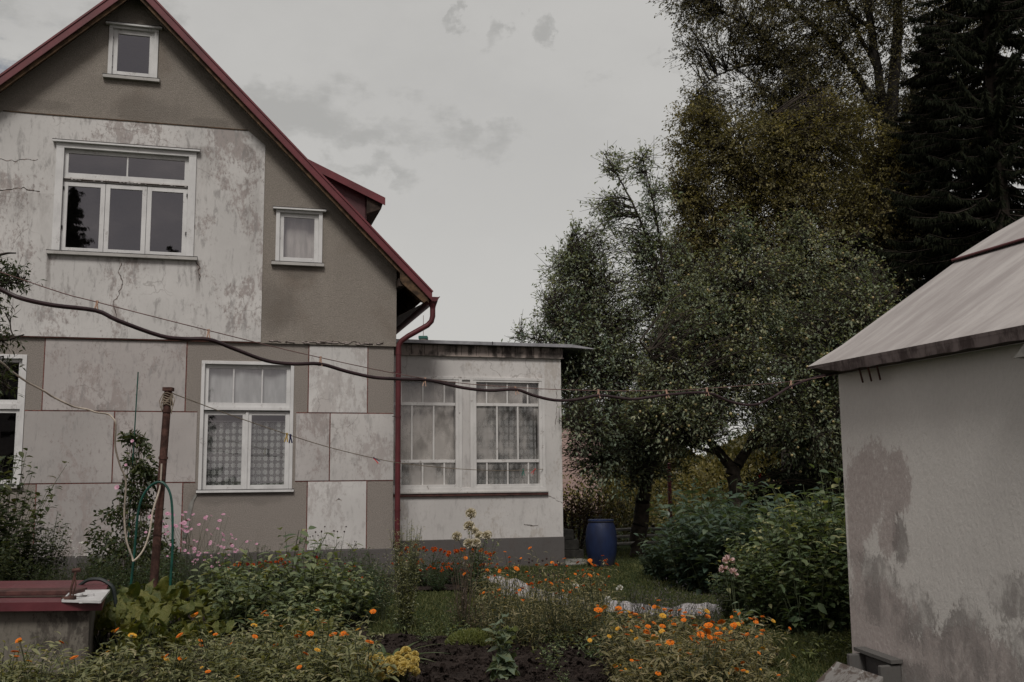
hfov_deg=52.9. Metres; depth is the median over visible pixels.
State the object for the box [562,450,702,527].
yellow bush
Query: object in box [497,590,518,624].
calendula
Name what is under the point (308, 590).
leafy bush
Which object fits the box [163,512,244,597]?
cosmos
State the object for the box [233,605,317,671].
calendula
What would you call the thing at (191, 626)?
horseradish
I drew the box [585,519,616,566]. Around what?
blue barrel
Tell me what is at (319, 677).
calendula
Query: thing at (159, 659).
calendula
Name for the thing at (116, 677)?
calendula
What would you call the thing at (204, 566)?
garden herb
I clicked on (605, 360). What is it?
pear tree
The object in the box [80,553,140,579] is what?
garden herb
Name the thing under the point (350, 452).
clothesline
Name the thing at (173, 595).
horseradish
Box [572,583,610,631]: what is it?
calendula
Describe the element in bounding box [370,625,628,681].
soil clods
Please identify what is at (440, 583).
marigold bush
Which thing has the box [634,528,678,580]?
dahlia bush
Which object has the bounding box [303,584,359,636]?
leafy bush
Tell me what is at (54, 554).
dark shrub
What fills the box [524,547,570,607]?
calendula
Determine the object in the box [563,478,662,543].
yellow bush
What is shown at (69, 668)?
calendula
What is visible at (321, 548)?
meadow rue
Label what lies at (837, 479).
rose hedge
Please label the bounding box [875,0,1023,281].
spruce tree
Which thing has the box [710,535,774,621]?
rose hedge
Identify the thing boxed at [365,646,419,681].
chrysanthemum
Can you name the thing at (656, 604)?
lavender
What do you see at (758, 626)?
calendula
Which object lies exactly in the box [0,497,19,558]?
dark shrub
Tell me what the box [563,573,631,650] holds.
calendula
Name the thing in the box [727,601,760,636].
poppy plant
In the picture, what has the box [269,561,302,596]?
marigold bush
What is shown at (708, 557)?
dahlia bush
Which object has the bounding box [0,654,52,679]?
calendula
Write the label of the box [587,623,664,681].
calendula
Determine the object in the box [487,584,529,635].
calendula
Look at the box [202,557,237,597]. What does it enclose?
garden herb
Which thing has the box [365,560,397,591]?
garden herb
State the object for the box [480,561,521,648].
calendula
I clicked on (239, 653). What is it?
calendula
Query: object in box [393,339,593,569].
sun porch
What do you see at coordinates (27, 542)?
dark shrub
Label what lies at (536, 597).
calendula
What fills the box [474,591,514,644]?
calendula
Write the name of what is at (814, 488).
dahlia bush
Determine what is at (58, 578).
garden herb
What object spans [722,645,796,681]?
calendula
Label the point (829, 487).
dark bush
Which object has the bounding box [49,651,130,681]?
calendula
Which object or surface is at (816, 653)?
garden herb
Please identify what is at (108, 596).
garden herb
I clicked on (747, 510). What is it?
dahlia bush
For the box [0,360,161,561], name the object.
white cable
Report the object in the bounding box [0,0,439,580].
house
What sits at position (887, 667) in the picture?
concrete hatch
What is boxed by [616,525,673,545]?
rail fence
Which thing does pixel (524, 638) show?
calendula
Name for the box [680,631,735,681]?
calendula
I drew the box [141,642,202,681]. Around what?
calendula
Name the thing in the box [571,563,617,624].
calendula
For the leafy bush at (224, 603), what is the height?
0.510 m
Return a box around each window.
[0,354,26,487]
[46,138,199,260]
[103,21,162,82]
[196,360,293,492]
[271,206,326,266]
[393,379,458,487]
[473,380,542,486]
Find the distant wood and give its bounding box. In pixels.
[602,393,796,503]
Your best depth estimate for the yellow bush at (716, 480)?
28.62 m
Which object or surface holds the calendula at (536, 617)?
on the soil bed
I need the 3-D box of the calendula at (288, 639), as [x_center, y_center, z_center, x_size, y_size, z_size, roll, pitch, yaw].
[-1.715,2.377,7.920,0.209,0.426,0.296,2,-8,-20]
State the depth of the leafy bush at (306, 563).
10.64 m
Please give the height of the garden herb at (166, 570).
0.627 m
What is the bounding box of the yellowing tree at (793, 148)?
[656,69,971,482]
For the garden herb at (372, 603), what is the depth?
10.91 m
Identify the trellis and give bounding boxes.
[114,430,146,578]
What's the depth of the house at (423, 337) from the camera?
61.05 m
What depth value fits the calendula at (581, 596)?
10.02 m
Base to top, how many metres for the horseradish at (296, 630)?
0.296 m
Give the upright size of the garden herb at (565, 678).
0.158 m
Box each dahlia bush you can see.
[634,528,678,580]
[636,551,654,575]
[642,512,717,590]
[646,494,732,582]
[664,477,743,547]
[668,502,754,594]
[672,479,757,577]
[695,504,793,593]
[702,501,773,538]
[714,507,790,561]
[737,482,841,550]
[769,484,844,532]
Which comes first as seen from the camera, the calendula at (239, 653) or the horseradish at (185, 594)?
the calendula at (239, 653)
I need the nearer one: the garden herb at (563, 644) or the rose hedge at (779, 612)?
the garden herb at (563, 644)
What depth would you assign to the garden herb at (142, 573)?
12.33 m
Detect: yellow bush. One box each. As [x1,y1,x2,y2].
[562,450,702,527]
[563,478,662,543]
[611,441,766,524]
[661,447,769,527]
[709,438,781,503]
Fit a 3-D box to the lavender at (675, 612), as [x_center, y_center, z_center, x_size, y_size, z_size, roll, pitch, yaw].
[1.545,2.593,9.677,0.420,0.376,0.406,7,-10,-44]
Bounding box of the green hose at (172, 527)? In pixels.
[130,481,173,621]
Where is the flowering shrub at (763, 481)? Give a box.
[742,459,783,510]
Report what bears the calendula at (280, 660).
on the soil bed
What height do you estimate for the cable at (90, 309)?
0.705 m
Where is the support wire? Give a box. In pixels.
[0,272,839,390]
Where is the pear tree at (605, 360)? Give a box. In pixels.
[501,137,714,557]
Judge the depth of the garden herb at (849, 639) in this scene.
9.12 m
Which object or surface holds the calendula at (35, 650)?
on the soil bed
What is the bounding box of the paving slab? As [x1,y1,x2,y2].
[565,558,588,564]
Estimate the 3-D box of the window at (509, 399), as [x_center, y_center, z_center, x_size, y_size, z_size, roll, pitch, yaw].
[-0.100,1.593,17.679,1.220,1.810,0.244,2,-8,-16]
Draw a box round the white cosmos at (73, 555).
[60,541,85,578]
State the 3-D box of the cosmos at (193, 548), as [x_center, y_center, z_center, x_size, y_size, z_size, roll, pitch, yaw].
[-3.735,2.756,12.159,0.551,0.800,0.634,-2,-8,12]
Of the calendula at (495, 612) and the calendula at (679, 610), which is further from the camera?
the calendula at (495, 612)
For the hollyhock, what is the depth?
7.62 m
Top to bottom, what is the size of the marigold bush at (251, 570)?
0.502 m
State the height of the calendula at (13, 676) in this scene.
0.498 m
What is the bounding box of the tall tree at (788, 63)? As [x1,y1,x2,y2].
[648,0,1021,240]
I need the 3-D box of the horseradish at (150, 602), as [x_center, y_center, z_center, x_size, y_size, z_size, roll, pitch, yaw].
[-3.534,2.562,9.424,0.491,0.466,0.475,-5,-9,33]
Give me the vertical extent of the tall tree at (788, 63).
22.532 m
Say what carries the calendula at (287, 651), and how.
on the soil bed
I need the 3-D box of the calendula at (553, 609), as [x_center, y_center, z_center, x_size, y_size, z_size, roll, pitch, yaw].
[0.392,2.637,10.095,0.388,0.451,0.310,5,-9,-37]
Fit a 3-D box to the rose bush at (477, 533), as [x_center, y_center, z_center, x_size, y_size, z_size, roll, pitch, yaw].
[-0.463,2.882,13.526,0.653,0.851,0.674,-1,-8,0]
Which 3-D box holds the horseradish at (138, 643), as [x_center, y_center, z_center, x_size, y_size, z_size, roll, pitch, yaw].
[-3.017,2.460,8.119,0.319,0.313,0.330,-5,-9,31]
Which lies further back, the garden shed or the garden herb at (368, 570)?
the garden herb at (368, 570)
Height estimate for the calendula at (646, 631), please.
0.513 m
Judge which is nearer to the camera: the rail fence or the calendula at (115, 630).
the calendula at (115, 630)
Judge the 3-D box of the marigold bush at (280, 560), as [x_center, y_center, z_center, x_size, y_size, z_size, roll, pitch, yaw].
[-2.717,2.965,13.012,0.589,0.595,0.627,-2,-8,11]
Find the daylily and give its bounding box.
[375,641,448,663]
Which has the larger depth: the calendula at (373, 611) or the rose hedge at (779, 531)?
the rose hedge at (779, 531)
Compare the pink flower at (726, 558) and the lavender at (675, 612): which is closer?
the pink flower at (726, 558)
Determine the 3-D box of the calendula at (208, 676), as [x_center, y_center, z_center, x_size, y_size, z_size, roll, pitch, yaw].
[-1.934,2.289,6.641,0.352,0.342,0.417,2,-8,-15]
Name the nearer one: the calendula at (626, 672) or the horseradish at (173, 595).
the calendula at (626, 672)
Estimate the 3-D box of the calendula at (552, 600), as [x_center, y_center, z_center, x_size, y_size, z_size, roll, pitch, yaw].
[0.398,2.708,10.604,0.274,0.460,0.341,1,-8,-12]
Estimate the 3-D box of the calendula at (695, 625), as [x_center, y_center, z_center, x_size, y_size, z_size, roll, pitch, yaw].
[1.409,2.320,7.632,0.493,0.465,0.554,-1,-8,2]
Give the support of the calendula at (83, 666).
on the soil bed
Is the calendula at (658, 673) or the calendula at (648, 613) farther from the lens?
the calendula at (648, 613)
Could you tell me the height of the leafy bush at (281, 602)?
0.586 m
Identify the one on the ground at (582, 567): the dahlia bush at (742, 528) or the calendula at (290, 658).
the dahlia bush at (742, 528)
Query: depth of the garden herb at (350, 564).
13.28 m
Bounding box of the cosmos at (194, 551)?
[192,550,230,585]
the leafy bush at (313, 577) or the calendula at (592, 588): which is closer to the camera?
the leafy bush at (313, 577)
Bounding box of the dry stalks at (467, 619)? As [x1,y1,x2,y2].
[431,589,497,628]
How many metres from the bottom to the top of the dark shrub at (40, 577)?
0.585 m
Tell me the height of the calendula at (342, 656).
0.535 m
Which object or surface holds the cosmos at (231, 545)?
on the soil border
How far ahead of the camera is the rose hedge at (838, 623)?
9.75 m
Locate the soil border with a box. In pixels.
[185,569,490,599]
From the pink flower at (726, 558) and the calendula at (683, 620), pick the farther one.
the pink flower at (726, 558)
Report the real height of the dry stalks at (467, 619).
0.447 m
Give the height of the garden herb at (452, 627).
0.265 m
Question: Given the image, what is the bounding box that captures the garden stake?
[126,372,138,572]
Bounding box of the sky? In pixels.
[0,0,1023,455]
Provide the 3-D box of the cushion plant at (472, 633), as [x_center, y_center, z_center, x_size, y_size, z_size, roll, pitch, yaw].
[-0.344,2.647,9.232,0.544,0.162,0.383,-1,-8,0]
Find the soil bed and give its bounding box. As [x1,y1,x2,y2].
[25,609,777,681]
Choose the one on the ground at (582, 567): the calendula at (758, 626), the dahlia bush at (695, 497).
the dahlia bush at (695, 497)
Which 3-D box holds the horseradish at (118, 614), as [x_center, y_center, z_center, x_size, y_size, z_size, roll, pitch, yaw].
[-3.222,2.465,8.852,0.529,0.502,0.512,-1,-8,6]
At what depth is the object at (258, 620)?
9.28 m
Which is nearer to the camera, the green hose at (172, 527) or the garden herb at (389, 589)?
the green hose at (172, 527)
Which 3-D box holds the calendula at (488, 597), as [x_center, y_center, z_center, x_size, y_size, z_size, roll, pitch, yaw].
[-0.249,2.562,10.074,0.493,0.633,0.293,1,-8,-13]
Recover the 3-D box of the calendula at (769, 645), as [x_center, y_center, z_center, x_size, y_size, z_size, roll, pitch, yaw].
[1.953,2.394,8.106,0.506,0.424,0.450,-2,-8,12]
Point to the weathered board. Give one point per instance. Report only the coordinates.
(836, 671)
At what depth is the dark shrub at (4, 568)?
11.48 m
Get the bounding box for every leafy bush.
[188,548,249,615]
[208,561,280,641]
[208,585,243,634]
[222,555,286,626]
[241,526,341,624]
[245,576,302,632]
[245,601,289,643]
[269,541,362,630]
[276,589,326,643]
[286,571,343,626]
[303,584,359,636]
[319,564,372,629]
[320,562,375,623]
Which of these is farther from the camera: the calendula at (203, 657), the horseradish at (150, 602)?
the horseradish at (150, 602)
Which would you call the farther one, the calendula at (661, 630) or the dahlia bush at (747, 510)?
the dahlia bush at (747, 510)
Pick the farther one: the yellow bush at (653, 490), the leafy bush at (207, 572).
the yellow bush at (653, 490)
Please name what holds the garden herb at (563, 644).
on the soil bed
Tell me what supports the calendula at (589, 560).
on the ground at (582, 567)
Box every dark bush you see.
[719,450,843,518]
[747,444,843,535]
[800,461,844,540]
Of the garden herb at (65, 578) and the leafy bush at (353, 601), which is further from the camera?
the garden herb at (65, 578)
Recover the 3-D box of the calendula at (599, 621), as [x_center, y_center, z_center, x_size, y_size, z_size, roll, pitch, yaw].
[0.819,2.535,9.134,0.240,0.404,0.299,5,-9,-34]
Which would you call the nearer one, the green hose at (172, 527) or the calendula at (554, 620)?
the calendula at (554, 620)
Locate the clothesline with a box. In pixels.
[173,393,582,470]
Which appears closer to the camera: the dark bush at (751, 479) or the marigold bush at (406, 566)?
the marigold bush at (406, 566)
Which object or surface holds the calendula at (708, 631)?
on the soil bed
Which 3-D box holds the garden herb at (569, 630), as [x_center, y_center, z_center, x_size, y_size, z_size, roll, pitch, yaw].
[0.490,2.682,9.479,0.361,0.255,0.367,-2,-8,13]
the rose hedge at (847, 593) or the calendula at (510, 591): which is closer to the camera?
the rose hedge at (847, 593)
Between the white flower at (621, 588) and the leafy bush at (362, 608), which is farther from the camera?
the leafy bush at (362, 608)
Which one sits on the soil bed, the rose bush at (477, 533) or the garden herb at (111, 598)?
the garden herb at (111, 598)
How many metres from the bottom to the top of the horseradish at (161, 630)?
0.325 m
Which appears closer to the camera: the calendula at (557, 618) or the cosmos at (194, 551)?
the calendula at (557, 618)
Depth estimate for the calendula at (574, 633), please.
9.01 m
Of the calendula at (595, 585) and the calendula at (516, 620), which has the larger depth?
the calendula at (595, 585)
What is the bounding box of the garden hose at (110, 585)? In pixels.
[78,577,117,644]
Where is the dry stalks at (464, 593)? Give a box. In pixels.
[451,540,480,629]
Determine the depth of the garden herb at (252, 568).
12.31 m
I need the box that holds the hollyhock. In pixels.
[482,613,519,681]
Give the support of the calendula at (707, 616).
on the soil bed
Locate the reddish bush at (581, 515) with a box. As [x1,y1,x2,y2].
[563,477,620,548]
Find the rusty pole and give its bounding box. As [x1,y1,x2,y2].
[150,387,174,586]
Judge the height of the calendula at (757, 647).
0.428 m
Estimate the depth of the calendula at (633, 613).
8.00 m
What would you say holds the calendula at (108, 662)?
on the soil bed
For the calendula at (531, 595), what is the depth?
10.06 m
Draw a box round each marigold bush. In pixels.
[221,563,255,598]
[233,562,266,580]
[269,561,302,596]
[278,553,317,581]
[391,558,426,583]
[397,546,457,586]
[419,566,452,590]
[429,560,459,583]
[441,547,493,584]
[456,570,485,590]
[466,563,501,586]
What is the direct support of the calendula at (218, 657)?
on the soil bed
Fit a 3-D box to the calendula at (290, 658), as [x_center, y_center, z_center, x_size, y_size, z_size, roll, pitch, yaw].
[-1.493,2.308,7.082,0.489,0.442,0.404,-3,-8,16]
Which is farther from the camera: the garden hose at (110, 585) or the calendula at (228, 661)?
the garden hose at (110, 585)
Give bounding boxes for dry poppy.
[518,557,545,609]
[528,560,541,595]
[542,558,553,624]
[552,560,565,616]
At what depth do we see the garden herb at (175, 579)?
11.67 m
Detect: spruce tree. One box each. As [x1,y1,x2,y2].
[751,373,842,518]
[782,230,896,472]
[867,21,983,304]
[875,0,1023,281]
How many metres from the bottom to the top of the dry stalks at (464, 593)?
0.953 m
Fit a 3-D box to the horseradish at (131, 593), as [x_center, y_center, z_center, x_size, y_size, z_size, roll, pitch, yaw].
[-3.405,2.523,9.692,0.823,0.614,0.824,-4,-9,28]
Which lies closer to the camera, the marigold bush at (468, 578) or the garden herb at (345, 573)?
the garden herb at (345, 573)
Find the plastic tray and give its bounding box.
[61,590,109,603]
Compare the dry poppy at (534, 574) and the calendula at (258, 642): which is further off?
the dry poppy at (534, 574)
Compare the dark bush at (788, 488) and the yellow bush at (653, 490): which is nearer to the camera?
the dark bush at (788, 488)
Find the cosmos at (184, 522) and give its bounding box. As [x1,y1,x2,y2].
[141,511,221,599]
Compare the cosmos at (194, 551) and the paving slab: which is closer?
the cosmos at (194, 551)
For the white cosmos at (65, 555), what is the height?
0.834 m
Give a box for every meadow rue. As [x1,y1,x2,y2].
[302,526,342,570]
[312,526,354,575]
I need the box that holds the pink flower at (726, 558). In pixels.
[719,555,744,621]
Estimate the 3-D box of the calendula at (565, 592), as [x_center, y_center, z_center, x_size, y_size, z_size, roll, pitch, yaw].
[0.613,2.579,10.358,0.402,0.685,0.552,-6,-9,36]
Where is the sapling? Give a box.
[29,512,60,580]
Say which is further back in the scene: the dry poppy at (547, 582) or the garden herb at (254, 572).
the garden herb at (254, 572)
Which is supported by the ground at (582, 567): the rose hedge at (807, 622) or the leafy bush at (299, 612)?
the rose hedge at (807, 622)
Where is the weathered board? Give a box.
[816,661,882,681]
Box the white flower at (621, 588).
[613,585,622,620]
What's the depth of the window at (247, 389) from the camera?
15.76 m
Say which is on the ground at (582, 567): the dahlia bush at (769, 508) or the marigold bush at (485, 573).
the dahlia bush at (769, 508)
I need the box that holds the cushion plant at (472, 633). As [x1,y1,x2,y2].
[445,627,494,645]
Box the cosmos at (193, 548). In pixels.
[166,540,222,600]
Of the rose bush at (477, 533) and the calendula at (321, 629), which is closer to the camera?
the calendula at (321, 629)
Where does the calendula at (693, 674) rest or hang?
on the soil bed
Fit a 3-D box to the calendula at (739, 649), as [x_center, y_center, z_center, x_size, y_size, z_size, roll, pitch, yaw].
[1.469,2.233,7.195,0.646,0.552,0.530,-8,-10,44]
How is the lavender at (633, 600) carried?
on the ground at (582, 567)
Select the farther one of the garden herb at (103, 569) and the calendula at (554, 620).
the garden herb at (103, 569)
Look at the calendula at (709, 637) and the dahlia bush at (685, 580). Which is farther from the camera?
the dahlia bush at (685, 580)
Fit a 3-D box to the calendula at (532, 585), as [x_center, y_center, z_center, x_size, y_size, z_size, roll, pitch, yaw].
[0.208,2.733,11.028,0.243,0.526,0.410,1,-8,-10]
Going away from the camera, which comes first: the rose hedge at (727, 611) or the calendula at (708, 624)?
the calendula at (708, 624)
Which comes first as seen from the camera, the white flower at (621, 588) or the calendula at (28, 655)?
the calendula at (28, 655)
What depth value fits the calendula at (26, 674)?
6.45 m
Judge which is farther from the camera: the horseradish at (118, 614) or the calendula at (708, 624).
the horseradish at (118, 614)
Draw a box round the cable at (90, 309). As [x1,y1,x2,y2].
[0,287,838,405]
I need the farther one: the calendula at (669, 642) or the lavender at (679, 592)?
the lavender at (679, 592)
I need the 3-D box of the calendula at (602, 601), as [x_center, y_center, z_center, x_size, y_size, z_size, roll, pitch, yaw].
[0.747,2.409,9.392,0.455,0.777,0.626,6,-10,-41]
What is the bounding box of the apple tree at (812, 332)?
[614,196,912,519]
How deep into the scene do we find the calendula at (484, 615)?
9.52 m
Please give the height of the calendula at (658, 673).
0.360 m
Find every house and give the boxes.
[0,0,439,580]
[418,315,427,339]
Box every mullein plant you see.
[363,553,421,619]
[383,518,424,632]
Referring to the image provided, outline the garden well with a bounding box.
[0,568,108,673]
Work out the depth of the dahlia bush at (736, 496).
14.06 m
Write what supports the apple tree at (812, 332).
on the ground at (582, 567)
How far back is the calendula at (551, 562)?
10.63 m
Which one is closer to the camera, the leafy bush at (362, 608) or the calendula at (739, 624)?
the calendula at (739, 624)
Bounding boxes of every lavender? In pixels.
[600,578,653,627]
[624,581,667,618]
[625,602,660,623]
[630,586,683,629]
[644,577,700,622]
[653,598,697,630]
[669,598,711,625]
[686,585,725,626]
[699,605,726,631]
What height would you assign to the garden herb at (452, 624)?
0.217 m
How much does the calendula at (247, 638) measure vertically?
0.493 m
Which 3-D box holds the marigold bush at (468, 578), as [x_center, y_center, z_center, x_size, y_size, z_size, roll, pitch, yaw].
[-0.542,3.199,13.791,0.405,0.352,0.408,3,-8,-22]
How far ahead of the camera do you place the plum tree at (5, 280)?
9.33 m
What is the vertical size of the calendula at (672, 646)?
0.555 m
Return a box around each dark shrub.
[0,448,68,580]
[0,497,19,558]
[0,517,54,580]
[0,519,71,580]
[0,533,40,580]
[29,558,72,580]
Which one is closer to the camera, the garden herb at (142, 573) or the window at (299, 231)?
the garden herb at (142, 573)
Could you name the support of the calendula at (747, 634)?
on the soil bed
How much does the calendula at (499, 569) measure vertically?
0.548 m
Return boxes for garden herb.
[18,563,79,580]
[48,563,111,579]
[59,565,128,609]
[67,554,130,592]
[69,552,109,577]
[71,555,134,603]
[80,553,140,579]
[103,550,163,589]
[104,576,133,606]
[133,554,197,587]
[141,556,195,583]
[144,547,196,584]
[173,557,214,592]
[181,547,220,586]
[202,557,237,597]
[211,549,252,573]
[230,554,273,593]
[232,559,272,597]
[234,541,283,577]
[324,543,369,589]
[331,562,358,594]
[335,558,397,620]
[352,565,396,614]
[353,548,392,596]
[358,556,381,586]
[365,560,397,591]
[366,572,383,608]
[367,569,396,606]
[386,606,418,632]
[414,629,435,641]
[418,623,436,634]
[419,616,434,631]
[431,615,469,640]
[439,614,462,631]
[530,636,572,659]
[536,652,566,669]
[539,622,554,643]
[548,618,583,638]
[548,669,570,681]
[549,629,574,648]
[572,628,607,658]
[784,641,834,661]
[802,631,841,648]
[834,635,851,645]
[839,632,851,647]
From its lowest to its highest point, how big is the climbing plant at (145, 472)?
2.273 m
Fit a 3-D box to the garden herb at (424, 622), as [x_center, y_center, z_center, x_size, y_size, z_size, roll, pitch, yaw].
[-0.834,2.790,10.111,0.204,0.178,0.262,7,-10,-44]
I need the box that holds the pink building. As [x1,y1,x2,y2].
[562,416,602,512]
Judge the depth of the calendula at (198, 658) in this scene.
7.54 m
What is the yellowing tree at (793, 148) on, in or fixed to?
on the ground at (582, 567)
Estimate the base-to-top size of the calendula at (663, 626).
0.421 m
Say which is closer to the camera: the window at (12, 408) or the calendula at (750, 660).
the calendula at (750, 660)
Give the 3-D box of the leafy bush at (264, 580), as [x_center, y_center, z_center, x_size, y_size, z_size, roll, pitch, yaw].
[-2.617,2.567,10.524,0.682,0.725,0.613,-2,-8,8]
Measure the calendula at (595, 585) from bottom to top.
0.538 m
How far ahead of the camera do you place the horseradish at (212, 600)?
10.18 m
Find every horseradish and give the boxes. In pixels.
[93,600,140,651]
[103,593,153,642]
[105,631,153,667]
[108,597,172,654]
[116,622,178,662]
[117,576,191,641]
[137,581,206,641]
[140,582,216,630]
[146,617,194,650]
[154,618,217,656]
[178,595,235,632]
[193,620,234,652]
[204,588,255,630]
[270,617,312,641]
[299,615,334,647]
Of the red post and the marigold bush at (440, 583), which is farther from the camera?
the red post
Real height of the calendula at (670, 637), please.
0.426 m
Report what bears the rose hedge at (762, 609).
on the ground at (582, 567)
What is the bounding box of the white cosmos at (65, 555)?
[47,533,73,573]
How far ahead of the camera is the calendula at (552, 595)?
10.93 m
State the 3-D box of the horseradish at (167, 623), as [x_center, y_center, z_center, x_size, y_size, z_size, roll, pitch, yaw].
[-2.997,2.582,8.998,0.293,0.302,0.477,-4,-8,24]
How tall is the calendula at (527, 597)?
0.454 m
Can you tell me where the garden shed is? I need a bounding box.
[807,217,1023,681]
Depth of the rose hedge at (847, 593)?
9.44 m
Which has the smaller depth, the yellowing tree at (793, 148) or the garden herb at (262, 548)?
the garden herb at (262, 548)
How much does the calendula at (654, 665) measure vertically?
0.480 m
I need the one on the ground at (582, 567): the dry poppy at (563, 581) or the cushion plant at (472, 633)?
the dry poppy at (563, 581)
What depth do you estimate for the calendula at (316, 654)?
7.03 m
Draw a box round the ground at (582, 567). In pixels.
[132,487,851,681]
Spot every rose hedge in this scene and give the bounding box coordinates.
[705,563,747,618]
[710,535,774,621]
[722,515,812,624]
[725,539,784,628]
[747,497,824,594]
[751,502,837,612]
[753,509,848,636]
[755,482,848,620]
[758,464,848,606]
[758,561,808,631]
[792,507,850,633]
[810,562,849,633]
[842,583,849,604]
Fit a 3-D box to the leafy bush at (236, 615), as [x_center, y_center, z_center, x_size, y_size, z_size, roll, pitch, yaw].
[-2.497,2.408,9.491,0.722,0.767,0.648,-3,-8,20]
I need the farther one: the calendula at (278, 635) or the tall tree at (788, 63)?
the tall tree at (788, 63)
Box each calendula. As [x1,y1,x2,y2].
[0,631,67,681]
[0,650,50,681]
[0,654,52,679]
[2,638,68,681]
[12,653,55,681]
[32,655,101,681]
[43,641,109,681]
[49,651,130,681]
[81,633,154,681]
[96,643,152,681]
[110,628,159,681]
[122,630,205,681]
[127,657,179,681]
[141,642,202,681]
[151,639,204,678]
[157,657,200,681]
[160,654,204,681]
[182,612,243,681]
[182,633,257,681]
[185,666,236,681]
[196,630,239,667]
[205,630,259,671]
[210,623,267,677]
[213,628,313,681]
[216,618,282,669]
[220,661,244,681]
[227,642,255,677]
[229,675,248,681]
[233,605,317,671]
[240,656,282,681]
[257,663,306,681]
[261,612,304,670]
[266,652,343,681]
[268,630,339,681]
[271,643,331,681]
[279,624,299,657]
[286,634,361,681]
[288,619,340,681]
[301,607,376,663]
[302,625,377,681]
[308,607,348,653]
[308,637,399,681]
[310,628,388,681]
[339,630,383,653]
[340,631,381,681]
[461,556,516,626]
[463,570,509,627]
[472,592,501,628]
[473,565,492,620]
[473,568,502,614]
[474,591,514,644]
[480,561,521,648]
[480,593,507,629]
[486,576,522,619]
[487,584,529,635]
[491,571,534,620]
[492,551,530,613]
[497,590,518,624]
[499,589,533,640]
[501,564,554,627]
[505,599,532,645]
[509,581,556,649]
[515,583,538,623]
[515,587,546,637]
[519,581,550,626]
[520,586,557,631]
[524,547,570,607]
[524,571,541,616]
[525,558,592,642]
[532,591,574,639]
[541,581,564,620]
[541,585,564,627]
[543,561,600,622]
[545,576,563,619]
[550,589,580,632]
[552,561,594,624]
[554,587,600,648]
[563,573,595,610]
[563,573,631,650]
[565,569,604,630]
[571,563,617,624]
[571,563,631,640]
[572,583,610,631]
[577,568,613,613]
[580,573,613,611]
[584,555,616,616]
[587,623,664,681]
[588,604,616,643]
[591,606,648,673]
[595,614,683,674]
[600,603,666,654]
[600,606,642,655]
[607,624,693,680]
[613,663,653,681]
[614,654,651,681]
[615,616,680,646]
[617,624,710,681]
[618,598,678,643]
[621,618,683,645]
[623,643,691,681]
[623,659,678,681]
[633,628,696,668]
[634,597,709,646]
[634,633,698,664]
[636,608,700,636]
[637,624,718,681]
[644,633,737,681]
[655,614,719,652]
[655,622,692,646]
[666,619,740,681]
[668,624,737,675]
[679,611,743,647]
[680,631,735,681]
[682,616,768,667]
[683,623,763,681]
[699,620,753,681]
[714,635,775,679]
[720,609,775,646]
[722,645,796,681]
[727,661,754,681]
[728,630,775,681]
[728,664,781,681]
[731,617,790,666]
[733,626,778,677]
[738,612,772,643]
[742,631,770,668]
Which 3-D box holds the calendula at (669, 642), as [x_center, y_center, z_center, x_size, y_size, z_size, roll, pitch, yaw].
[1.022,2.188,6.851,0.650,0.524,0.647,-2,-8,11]
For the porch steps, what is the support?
on the ground at (582, 567)
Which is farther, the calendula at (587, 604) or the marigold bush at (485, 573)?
the marigold bush at (485, 573)
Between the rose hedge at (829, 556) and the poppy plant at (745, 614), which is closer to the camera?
the poppy plant at (745, 614)
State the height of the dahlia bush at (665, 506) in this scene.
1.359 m
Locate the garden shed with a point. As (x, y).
(931, 384)
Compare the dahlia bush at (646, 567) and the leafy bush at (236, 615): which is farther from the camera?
the dahlia bush at (646, 567)
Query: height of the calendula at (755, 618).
0.479 m
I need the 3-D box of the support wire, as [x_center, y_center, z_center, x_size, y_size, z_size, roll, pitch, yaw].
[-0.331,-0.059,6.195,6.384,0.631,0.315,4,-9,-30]
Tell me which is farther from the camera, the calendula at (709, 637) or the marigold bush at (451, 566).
the marigold bush at (451, 566)
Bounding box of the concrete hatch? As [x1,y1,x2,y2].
[847,646,902,681]
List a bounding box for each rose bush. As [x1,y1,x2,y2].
[452,527,501,590]
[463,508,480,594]
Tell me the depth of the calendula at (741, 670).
6.52 m
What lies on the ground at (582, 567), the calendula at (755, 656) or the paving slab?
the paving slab
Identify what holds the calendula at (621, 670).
on the soil bed
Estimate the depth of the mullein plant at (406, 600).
10.14 m
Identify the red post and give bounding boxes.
[667,463,671,532]
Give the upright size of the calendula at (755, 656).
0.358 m
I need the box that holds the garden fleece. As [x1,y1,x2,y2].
[476,575,725,615]
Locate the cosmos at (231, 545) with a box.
[206,537,257,580]
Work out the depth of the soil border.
14.25 m
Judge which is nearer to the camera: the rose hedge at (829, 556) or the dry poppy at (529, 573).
the rose hedge at (829, 556)
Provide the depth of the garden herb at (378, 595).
11.71 m
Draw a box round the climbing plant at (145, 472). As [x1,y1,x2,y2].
[83,429,186,593]
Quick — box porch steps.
[563,528,583,558]
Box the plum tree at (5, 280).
[0,252,46,397]
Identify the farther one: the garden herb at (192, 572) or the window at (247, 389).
the window at (247, 389)
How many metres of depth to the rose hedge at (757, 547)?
10.44 m
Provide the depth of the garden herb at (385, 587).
12.20 m

